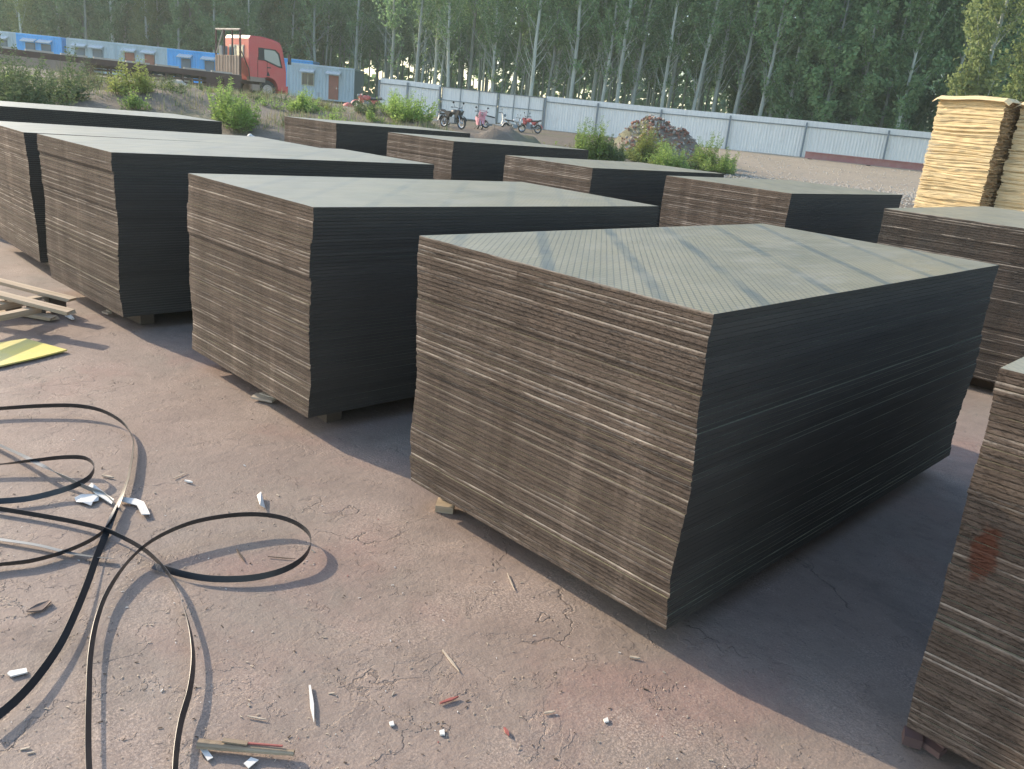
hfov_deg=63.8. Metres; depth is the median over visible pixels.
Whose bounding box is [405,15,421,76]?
poplar tree
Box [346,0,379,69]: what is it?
poplar tree
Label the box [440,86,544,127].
metal gate
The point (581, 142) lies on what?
weed plant
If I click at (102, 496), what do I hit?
plastic scrap
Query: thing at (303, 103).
weed plant
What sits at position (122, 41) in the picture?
poplar tree
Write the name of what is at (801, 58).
poplar tree
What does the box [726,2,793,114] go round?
poplar tree
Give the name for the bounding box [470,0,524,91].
poplar tree
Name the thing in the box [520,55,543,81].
poplar tree
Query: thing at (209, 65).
door
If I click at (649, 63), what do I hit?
poplar tree
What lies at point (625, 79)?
poplar tree
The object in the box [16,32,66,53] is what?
site container
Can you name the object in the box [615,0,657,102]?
poplar tree
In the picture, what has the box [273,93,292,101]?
weed plant
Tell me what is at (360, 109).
weed plant
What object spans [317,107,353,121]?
weed plant
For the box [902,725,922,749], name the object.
wood offcut
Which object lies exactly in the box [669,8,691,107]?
poplar tree
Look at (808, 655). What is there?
ground
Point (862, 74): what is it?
poplar tree
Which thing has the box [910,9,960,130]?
poplar tree
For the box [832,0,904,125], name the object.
poplar tree
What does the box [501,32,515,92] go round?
poplar tree
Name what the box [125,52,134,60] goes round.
window
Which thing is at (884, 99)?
poplar tree
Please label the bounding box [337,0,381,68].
poplar tree
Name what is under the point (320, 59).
poplar tree
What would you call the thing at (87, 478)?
packing strap
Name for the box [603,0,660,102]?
poplar tree
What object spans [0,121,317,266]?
plywood stack
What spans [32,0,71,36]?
poplar tree
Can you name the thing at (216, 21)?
poplar tree
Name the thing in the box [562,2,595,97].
poplar tree
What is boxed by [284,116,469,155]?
plywood stack
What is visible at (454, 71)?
poplar tree
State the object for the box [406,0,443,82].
poplar tree
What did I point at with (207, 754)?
plastic scrap
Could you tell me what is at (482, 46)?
poplar tree
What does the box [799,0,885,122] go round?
poplar tree
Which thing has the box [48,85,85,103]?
weed plant
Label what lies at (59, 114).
plywood stack
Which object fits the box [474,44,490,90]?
poplar tree
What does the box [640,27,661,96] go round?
poplar tree
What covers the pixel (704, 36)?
poplar tree
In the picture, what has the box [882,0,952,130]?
poplar tree
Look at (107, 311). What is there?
wood offcut
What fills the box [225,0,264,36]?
poplar tree
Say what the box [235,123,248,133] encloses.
weed plant
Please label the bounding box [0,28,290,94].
flatbed truck
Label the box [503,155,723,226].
plywood stack
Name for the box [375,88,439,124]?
weed plant
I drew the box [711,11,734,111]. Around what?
poplar tree
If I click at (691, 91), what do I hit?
poplar tree
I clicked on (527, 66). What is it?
poplar tree
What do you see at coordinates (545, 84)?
poplar tree
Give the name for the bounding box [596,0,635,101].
poplar tree
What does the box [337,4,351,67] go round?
poplar tree
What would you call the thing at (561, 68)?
poplar tree
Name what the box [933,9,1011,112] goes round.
poplar tree
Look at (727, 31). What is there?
poplar tree
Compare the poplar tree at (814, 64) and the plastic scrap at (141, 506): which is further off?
the poplar tree at (814, 64)
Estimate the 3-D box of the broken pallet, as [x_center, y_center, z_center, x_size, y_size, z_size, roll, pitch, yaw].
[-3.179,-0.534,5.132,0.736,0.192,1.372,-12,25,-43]
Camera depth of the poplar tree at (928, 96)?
56.02 m
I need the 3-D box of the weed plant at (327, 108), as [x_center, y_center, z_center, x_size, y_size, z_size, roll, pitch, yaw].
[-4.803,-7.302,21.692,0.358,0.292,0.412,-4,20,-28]
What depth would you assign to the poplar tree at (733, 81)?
61.13 m
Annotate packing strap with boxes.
[0,403,133,718]
[0,444,113,504]
[0,455,94,503]
[0,505,117,565]
[0,506,195,768]
[0,538,114,558]
[85,512,310,768]
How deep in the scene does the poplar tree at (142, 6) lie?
86.27 m
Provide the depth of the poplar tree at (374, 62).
117.54 m
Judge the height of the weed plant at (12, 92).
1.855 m
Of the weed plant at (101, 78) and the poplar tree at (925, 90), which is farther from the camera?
the poplar tree at (925, 90)
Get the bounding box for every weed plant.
[0,33,105,103]
[7,57,89,105]
[47,54,100,86]
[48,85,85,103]
[80,63,112,87]
[105,49,156,95]
[117,84,151,110]
[151,75,193,93]
[187,81,205,89]
[205,76,264,133]
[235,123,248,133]
[244,85,278,99]
[260,95,283,109]
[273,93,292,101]
[283,84,326,112]
[312,95,336,109]
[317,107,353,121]
[323,102,334,111]
[338,97,381,113]
[364,105,386,122]
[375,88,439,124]
[379,88,400,109]
[386,118,403,124]
[572,115,618,160]
[598,134,627,161]
[617,139,642,161]
[626,149,658,162]
[632,117,662,162]
[645,138,685,167]
[680,156,694,168]
[687,131,740,171]
[687,157,701,169]
[694,159,717,172]
[711,150,737,174]
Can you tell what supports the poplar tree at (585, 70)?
on the ground at (808, 655)
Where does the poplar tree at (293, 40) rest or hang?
on the ground at (808, 655)
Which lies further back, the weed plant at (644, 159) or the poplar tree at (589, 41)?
the poplar tree at (589, 41)
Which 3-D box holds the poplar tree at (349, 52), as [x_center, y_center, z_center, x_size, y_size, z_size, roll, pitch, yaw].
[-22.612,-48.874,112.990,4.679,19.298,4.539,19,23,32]
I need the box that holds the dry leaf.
[26,600,50,612]
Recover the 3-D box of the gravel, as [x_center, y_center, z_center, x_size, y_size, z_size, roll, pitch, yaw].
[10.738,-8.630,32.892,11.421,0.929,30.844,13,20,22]
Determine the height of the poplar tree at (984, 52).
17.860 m
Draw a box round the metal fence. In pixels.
[378,78,988,162]
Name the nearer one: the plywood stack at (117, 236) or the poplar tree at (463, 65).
the plywood stack at (117, 236)
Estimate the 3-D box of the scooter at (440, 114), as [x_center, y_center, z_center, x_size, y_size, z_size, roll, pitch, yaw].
[-3.571,-12.989,39.530,1.393,0.996,0.645,1,19,-14]
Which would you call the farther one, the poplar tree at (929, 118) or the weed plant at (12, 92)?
the poplar tree at (929, 118)
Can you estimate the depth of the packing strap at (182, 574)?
2.61 m
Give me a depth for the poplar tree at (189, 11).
84.05 m
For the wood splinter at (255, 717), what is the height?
0.002 m
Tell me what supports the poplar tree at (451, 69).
on the ground at (808, 655)
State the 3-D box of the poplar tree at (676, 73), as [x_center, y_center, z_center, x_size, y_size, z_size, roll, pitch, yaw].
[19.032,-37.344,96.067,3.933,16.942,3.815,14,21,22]
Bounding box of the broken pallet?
[0,278,76,320]
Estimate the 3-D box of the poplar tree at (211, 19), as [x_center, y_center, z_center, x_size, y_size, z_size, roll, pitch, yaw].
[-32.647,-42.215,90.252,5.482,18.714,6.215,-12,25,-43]
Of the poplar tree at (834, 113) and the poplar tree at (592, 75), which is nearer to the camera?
the poplar tree at (834, 113)
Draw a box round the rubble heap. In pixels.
[166,79,195,87]
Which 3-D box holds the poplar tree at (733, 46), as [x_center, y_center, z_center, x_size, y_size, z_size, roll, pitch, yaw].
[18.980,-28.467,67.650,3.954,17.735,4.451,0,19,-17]
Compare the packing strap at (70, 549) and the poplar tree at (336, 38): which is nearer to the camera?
the packing strap at (70, 549)
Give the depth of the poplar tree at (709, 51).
61.28 m
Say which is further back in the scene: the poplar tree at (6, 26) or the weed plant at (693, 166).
the poplar tree at (6, 26)
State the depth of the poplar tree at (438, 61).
95.55 m
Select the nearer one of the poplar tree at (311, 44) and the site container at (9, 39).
the site container at (9, 39)
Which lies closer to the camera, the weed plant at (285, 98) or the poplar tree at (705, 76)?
the weed plant at (285, 98)
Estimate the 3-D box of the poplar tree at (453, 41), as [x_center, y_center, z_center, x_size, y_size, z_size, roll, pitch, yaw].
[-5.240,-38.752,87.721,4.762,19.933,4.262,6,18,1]
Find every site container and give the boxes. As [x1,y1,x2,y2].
[0,31,16,46]
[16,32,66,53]
[66,38,115,74]
[115,43,166,74]
[167,48,218,82]
[282,58,319,94]
[287,62,364,103]
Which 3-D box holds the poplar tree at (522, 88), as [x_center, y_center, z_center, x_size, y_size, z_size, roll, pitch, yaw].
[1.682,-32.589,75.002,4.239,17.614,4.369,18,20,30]
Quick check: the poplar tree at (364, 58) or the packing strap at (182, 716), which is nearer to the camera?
the packing strap at (182, 716)
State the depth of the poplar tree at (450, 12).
61.66 m
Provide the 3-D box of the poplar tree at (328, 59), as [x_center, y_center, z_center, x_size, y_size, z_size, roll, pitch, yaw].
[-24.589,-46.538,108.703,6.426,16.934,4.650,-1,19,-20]
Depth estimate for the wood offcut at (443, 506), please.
3.21 m
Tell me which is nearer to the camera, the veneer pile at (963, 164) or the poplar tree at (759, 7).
the veneer pile at (963, 164)
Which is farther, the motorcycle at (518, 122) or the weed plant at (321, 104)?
the motorcycle at (518, 122)
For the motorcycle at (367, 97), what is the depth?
44.95 m
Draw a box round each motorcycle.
[351,87,384,107]
[439,101,466,129]
[502,114,525,131]
[518,112,542,133]
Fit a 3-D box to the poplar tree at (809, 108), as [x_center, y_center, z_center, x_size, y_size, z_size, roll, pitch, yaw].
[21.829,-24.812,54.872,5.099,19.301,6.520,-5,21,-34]
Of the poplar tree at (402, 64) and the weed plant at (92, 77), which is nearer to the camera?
the weed plant at (92, 77)
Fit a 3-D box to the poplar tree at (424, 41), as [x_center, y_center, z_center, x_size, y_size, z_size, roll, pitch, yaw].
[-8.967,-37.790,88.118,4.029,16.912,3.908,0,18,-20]
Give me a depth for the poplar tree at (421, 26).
62.97 m
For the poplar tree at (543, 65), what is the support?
on the ground at (808, 655)
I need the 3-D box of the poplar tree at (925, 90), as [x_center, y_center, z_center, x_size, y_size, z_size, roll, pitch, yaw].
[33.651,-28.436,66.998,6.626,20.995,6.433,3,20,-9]
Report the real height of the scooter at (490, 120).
1.063 m
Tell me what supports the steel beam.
on the ground at (808, 655)
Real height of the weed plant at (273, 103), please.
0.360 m
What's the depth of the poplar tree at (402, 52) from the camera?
95.00 m
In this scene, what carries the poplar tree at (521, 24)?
on the ground at (808, 655)
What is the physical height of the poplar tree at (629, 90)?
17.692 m
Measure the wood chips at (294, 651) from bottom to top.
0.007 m
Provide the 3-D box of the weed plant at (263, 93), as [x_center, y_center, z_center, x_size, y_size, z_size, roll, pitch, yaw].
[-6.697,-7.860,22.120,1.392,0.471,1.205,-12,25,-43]
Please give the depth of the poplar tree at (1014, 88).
41.62 m
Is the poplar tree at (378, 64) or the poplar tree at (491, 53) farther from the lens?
the poplar tree at (378, 64)
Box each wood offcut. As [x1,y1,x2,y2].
[102,309,112,314]
[251,392,276,402]
[435,497,454,513]
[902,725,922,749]
[922,736,946,758]
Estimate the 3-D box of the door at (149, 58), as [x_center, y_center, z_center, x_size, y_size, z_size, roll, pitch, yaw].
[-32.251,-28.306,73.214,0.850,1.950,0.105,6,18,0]
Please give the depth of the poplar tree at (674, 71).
59.80 m
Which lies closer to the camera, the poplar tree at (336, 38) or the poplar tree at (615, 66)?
the poplar tree at (615, 66)
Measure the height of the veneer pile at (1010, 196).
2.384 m
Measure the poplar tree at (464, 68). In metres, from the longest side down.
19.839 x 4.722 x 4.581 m
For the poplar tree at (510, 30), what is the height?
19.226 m
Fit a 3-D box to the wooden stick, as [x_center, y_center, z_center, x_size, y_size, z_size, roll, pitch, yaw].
[-0.629,0.859,1.947,0.228,0.025,0.026,6,18,0]
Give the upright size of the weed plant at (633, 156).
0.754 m
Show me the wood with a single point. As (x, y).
(688, 102)
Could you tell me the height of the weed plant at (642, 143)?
1.596 m
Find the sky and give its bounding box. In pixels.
[201,1,941,109]
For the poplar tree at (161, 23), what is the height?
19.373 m
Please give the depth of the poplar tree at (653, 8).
57.85 m
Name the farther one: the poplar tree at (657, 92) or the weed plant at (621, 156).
the poplar tree at (657, 92)
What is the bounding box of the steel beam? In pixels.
[804,151,932,170]
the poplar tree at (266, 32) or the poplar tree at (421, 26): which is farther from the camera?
the poplar tree at (266, 32)
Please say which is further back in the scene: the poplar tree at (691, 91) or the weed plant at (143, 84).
the poplar tree at (691, 91)
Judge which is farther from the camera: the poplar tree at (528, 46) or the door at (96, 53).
the door at (96, 53)
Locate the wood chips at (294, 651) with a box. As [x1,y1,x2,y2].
[0,349,802,768]
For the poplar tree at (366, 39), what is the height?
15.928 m
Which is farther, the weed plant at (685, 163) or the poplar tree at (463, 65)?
the poplar tree at (463, 65)
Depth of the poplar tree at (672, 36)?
56.93 m
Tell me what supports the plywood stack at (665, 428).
on the ground at (808, 655)
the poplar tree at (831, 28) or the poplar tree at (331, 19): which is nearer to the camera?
the poplar tree at (831, 28)
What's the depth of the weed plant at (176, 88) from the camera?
21.06 m
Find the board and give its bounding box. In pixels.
[0,338,66,366]
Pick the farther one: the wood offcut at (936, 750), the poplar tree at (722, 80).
the poplar tree at (722, 80)
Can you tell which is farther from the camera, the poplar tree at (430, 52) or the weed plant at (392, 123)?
the poplar tree at (430, 52)
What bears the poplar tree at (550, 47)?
on the ground at (808, 655)
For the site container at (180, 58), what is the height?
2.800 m
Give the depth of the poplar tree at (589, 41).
68.94 m
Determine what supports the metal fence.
on the ground at (808, 655)
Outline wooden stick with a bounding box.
[196,738,294,755]
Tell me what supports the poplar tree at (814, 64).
on the ground at (808, 655)
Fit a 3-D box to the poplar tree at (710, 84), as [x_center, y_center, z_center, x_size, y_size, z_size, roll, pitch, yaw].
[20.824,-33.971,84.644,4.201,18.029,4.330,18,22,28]
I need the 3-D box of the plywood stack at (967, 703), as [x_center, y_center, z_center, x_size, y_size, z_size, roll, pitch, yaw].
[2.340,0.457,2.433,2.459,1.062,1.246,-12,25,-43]
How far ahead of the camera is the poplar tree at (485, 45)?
66.33 m
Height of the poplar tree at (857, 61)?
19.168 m
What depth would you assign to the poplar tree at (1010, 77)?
54.60 m
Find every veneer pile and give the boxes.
[913,95,1022,207]
[994,102,1023,210]
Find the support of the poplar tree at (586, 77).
on the ground at (808, 655)
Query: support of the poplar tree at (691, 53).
on the ground at (808, 655)
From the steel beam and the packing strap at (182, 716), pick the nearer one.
the packing strap at (182, 716)
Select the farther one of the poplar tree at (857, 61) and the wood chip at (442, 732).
the poplar tree at (857, 61)
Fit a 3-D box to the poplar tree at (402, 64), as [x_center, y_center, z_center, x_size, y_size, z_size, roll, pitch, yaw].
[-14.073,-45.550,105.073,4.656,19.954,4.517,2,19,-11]
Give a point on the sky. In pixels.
(411, 68)
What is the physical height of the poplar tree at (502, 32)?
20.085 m
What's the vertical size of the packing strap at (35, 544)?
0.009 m
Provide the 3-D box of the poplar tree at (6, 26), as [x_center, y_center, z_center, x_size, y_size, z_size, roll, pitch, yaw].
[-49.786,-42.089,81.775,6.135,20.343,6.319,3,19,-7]
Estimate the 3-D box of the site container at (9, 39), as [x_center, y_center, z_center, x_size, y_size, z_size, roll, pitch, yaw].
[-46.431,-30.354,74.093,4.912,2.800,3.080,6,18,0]
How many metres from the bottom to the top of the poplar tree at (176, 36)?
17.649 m
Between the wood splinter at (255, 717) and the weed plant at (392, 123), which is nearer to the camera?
the wood splinter at (255, 717)
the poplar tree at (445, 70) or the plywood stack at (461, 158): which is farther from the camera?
the poplar tree at (445, 70)
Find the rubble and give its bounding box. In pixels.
[619,114,699,159]
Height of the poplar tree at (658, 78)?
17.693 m
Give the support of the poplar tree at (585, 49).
on the ground at (808, 655)
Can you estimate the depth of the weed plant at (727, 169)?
27.48 m
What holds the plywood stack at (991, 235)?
on the ground at (808, 655)
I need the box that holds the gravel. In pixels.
[701,150,921,207]
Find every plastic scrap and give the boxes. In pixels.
[7,668,27,676]
[74,494,98,504]
[89,483,113,503]
[122,497,149,514]
[200,749,212,760]
[244,757,258,768]
[257,492,264,507]
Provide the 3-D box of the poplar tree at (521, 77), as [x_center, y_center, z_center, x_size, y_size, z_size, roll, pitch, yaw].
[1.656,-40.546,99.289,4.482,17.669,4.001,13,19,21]
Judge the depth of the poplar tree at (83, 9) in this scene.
80.47 m
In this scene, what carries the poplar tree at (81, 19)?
on the ground at (808, 655)
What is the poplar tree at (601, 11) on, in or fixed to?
on the ground at (808, 655)
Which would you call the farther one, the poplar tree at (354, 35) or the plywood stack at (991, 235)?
the poplar tree at (354, 35)
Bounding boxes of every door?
[0,40,7,46]
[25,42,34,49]
[41,44,50,51]
[75,47,84,55]
[92,49,103,72]
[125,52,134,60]
[144,54,154,64]
[181,58,190,67]
[205,61,213,71]
[328,75,338,99]
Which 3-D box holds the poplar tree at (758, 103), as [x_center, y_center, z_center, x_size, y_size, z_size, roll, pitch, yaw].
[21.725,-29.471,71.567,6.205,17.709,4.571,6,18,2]
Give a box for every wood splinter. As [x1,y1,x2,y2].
[247,715,266,719]
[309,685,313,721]
[440,696,458,703]
[442,649,458,670]
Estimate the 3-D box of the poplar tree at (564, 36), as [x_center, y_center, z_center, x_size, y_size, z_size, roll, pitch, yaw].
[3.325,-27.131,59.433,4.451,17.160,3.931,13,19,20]
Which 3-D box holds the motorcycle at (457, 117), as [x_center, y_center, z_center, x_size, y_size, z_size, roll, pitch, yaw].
[-2.711,-12.426,37.943,1.758,1.195,0.774,20,23,38]
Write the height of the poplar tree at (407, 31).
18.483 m
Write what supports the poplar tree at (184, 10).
on the ground at (808, 655)
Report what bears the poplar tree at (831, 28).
on the ground at (808, 655)
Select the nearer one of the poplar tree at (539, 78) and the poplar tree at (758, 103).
the poplar tree at (758, 103)
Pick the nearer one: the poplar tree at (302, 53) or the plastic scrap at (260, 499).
the plastic scrap at (260, 499)
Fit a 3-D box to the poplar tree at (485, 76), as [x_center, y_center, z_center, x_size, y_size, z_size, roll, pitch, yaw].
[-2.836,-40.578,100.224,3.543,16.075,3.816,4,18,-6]
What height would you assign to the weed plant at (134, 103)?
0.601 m
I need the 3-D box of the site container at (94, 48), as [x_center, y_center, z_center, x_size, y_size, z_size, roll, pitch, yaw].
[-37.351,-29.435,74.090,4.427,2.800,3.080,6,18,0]
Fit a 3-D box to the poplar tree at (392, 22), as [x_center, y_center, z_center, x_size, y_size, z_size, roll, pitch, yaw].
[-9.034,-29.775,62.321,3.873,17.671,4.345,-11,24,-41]
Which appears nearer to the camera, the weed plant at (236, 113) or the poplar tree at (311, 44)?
the weed plant at (236, 113)
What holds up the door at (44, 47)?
in the site container at (54, 44)
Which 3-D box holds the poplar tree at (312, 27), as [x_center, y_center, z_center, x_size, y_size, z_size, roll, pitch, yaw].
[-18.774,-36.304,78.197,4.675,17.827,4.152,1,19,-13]
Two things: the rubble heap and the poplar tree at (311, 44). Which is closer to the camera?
the rubble heap
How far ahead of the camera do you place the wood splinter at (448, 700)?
2.19 m
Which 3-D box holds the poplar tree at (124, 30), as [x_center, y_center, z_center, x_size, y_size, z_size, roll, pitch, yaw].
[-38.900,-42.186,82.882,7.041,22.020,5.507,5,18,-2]
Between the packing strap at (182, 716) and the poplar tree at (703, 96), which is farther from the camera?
the poplar tree at (703, 96)
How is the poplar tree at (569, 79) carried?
on the ground at (808, 655)
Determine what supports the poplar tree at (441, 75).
on the ground at (808, 655)
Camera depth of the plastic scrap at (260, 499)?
3.13 m
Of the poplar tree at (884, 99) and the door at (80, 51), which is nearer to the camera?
the poplar tree at (884, 99)
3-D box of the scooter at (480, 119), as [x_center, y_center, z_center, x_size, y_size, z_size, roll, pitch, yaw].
[-1.542,-12.967,40.056,0.688,1.063,1.486,1,19,-14]
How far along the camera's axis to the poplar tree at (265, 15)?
86.42 m
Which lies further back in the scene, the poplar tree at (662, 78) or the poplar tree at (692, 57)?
the poplar tree at (662, 78)
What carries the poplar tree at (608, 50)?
on the ground at (808, 655)
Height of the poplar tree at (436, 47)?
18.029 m
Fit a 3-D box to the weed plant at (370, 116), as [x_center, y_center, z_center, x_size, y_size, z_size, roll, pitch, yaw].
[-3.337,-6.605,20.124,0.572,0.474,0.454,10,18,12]
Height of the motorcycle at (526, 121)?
0.996 m
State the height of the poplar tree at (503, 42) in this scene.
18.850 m
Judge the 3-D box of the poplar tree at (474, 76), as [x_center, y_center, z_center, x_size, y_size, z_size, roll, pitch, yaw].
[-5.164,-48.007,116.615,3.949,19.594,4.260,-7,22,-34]
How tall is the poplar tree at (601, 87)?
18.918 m
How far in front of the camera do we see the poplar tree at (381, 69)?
109.74 m
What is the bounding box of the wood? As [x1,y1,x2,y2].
[205,35,945,131]
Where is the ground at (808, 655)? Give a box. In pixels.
[0,65,993,768]
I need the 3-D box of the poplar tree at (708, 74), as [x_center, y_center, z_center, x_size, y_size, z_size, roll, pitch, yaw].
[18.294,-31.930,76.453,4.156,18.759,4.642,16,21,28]
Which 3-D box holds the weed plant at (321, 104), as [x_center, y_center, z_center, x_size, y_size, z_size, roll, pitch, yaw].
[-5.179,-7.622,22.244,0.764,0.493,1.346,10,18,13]
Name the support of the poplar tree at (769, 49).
on the ground at (808, 655)
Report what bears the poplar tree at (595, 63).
on the ground at (808, 655)
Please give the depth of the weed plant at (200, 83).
22.39 m
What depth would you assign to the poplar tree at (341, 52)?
106.18 m
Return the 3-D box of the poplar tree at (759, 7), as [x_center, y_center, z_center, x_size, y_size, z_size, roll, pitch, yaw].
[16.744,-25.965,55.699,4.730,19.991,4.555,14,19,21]
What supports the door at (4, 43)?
in the site container at (9, 39)
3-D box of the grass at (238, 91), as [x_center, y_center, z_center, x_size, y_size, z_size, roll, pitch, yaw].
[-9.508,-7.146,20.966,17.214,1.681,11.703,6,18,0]
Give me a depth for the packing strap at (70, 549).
2.65 m
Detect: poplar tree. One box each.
[0,0,38,33]
[6,0,37,33]
[28,0,68,36]
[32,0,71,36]
[52,0,109,40]
[65,0,102,39]
[73,0,104,39]
[89,0,133,42]
[99,0,132,42]
[100,0,148,43]
[127,0,161,45]
[127,0,162,40]
[139,0,171,46]
[159,0,199,49]
[161,0,209,44]
[167,0,212,51]
[187,0,238,52]
[198,0,212,51]
[207,2,243,52]
[211,1,241,36]
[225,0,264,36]
[238,0,285,52]
[240,0,276,38]
[267,0,312,56]
[268,0,316,58]
[281,0,329,59]
[296,0,337,60]
[302,33,320,59]
[303,3,322,59]
[309,1,339,66]
[315,31,347,66]
[318,0,355,65]
[321,0,351,65]
[321,46,348,67]
[323,5,347,54]
[327,0,354,66]
[329,2,350,66]
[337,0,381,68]
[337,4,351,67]
[341,0,377,69]
[342,18,353,67]
[343,1,372,64]
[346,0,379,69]
[348,18,376,70]
[365,3,388,103]
[366,22,379,101]
[368,0,413,78]
[368,41,381,72]
[369,0,402,78]
[371,10,395,97]
[372,34,389,77]
[376,0,404,78]
[380,0,412,64]
[381,2,412,72]
[389,0,415,79]
[401,32,410,79]
[402,4,417,80]
[405,0,440,81]
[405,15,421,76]
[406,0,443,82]
[408,1,432,81]
[413,0,464,83]
[413,3,442,68]
[414,5,455,82]
[424,0,477,112]
[425,0,477,86]
[425,34,443,83]
[439,3,465,86]
[440,43,454,86]
[450,0,475,87]
[450,58,457,87]
[451,0,503,89]
[454,36,467,87]
[458,13,479,88]
[460,0,503,90]
[460,39,478,87]
[461,25,470,88]
[465,0,501,90]
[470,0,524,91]
[472,56,478,89]
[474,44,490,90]
[475,2,510,90]
[477,46,500,90]
[485,1,511,91]
[486,7,511,91]
[489,0,513,73]
[493,2,517,92]
[498,0,543,93]
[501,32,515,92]
[504,1,536,93]
[507,0,552,95]
[508,20,528,94]
[509,14,525,94]
[510,4,555,94]
[514,0,552,95]
[518,0,572,95]
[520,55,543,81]
[528,0,585,97]
[530,0,590,96]
[535,16,554,96]
[537,6,553,96]
[538,0,576,96]
[544,31,558,90]
[548,19,568,86]
[550,0,586,97]
[554,0,603,98]
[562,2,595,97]
[568,6,597,98]
[575,0,634,100]
[576,4,597,98]
[582,4,633,100]
[582,30,598,99]
[584,3,623,100]
[585,32,625,86]
[587,61,600,91]
[591,0,644,101]
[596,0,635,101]
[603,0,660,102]
[608,19,632,75]
[609,16,638,102]
[614,0,679,104]
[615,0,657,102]
[615,6,643,103]
[621,3,642,103]
[625,3,642,103]
[634,1,682,105]
[636,0,686,106]
[636,5,671,100]
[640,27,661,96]
[643,15,680,105]
[649,0,698,107]
[652,67,670,106]
[655,0,705,107]
[656,10,686,106]
[668,8,688,97]
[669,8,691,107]
[677,0,704,108]
[679,0,721,109]
[680,0,741,109]
[682,68,695,100]
[684,0,732,110]
[688,0,726,110]
[693,6,722,92]
[700,0,767,111]
[700,69,708,110]
[704,34,731,110]
[709,0,802,113]
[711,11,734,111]
[720,3,762,76]
[723,0,791,113]
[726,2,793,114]
[732,2,773,115]
[742,0,811,116]
[747,0,808,115]
[764,0,846,119]
[765,0,841,119]
[776,10,836,116]
[797,0,872,122]
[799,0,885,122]
[826,6,848,122]
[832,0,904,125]
[834,0,906,125]
[836,1,907,124]
[853,0,951,127]
[870,3,941,126]
[874,0,942,128]
[876,0,958,129]
[876,1,955,127]
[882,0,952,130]
[886,0,960,127]
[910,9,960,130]
[924,3,1019,115]
[926,0,1009,126]
[926,4,969,131]
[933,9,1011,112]
[944,0,1023,96]
[977,0,1022,95]
[989,0,1023,97]
[993,5,1023,101]
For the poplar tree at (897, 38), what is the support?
on the ground at (808, 655)
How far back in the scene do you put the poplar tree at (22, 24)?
80.47 m
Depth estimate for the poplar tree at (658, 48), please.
62.81 m
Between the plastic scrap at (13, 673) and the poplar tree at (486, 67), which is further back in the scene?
the poplar tree at (486, 67)
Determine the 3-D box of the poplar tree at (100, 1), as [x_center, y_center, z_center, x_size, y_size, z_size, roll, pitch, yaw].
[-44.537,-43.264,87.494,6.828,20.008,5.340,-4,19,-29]
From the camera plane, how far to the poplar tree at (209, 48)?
87.50 m
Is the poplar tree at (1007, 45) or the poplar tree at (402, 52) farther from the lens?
the poplar tree at (402, 52)
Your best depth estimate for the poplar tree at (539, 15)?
59.31 m
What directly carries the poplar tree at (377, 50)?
on the ground at (808, 655)
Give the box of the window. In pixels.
[301,72,313,85]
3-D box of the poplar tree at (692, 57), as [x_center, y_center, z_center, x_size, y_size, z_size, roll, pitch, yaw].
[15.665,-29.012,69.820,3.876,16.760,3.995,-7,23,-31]
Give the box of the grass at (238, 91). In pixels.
[6,64,450,131]
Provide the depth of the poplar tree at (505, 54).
87.89 m
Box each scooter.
[429,103,449,125]
[474,106,488,129]
[483,108,509,127]
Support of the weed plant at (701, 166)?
on the ground at (808, 655)
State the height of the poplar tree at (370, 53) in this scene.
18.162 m
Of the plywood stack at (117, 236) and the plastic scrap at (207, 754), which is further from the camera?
the plywood stack at (117, 236)
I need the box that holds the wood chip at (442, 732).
[439,729,444,735]
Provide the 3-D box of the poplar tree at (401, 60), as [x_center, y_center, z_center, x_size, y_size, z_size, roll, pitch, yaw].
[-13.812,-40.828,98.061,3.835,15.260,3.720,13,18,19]
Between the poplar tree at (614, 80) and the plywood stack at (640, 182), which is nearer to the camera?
the plywood stack at (640, 182)
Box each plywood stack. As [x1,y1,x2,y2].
[0,101,221,133]
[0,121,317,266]
[37,134,433,324]
[187,173,658,421]
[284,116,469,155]
[387,132,588,180]
[409,224,998,629]
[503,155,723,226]
[659,176,901,242]
[877,206,1023,389]
[906,357,1023,768]
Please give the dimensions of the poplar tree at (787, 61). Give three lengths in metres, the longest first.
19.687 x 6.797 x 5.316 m
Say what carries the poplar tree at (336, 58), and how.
on the ground at (808, 655)
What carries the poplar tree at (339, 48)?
on the ground at (808, 655)
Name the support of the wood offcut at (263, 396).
on the ground at (808, 655)
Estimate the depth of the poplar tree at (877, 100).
71.25 m
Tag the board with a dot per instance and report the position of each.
(17, 351)
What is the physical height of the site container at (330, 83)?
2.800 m
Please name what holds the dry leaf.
on the ground at (808, 655)
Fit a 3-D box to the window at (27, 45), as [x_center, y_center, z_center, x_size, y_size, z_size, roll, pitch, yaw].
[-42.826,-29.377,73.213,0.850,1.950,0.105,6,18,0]
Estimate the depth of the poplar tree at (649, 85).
67.39 m
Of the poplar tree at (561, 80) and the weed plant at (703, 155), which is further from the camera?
the poplar tree at (561, 80)
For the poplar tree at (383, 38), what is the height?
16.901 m
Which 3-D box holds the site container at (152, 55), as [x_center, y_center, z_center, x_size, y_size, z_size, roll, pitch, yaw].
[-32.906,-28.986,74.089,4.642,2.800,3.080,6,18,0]
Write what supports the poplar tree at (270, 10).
on the ground at (808, 655)
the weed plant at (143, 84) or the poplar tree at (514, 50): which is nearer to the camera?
the weed plant at (143, 84)
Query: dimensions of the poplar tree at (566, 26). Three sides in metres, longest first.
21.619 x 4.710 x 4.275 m

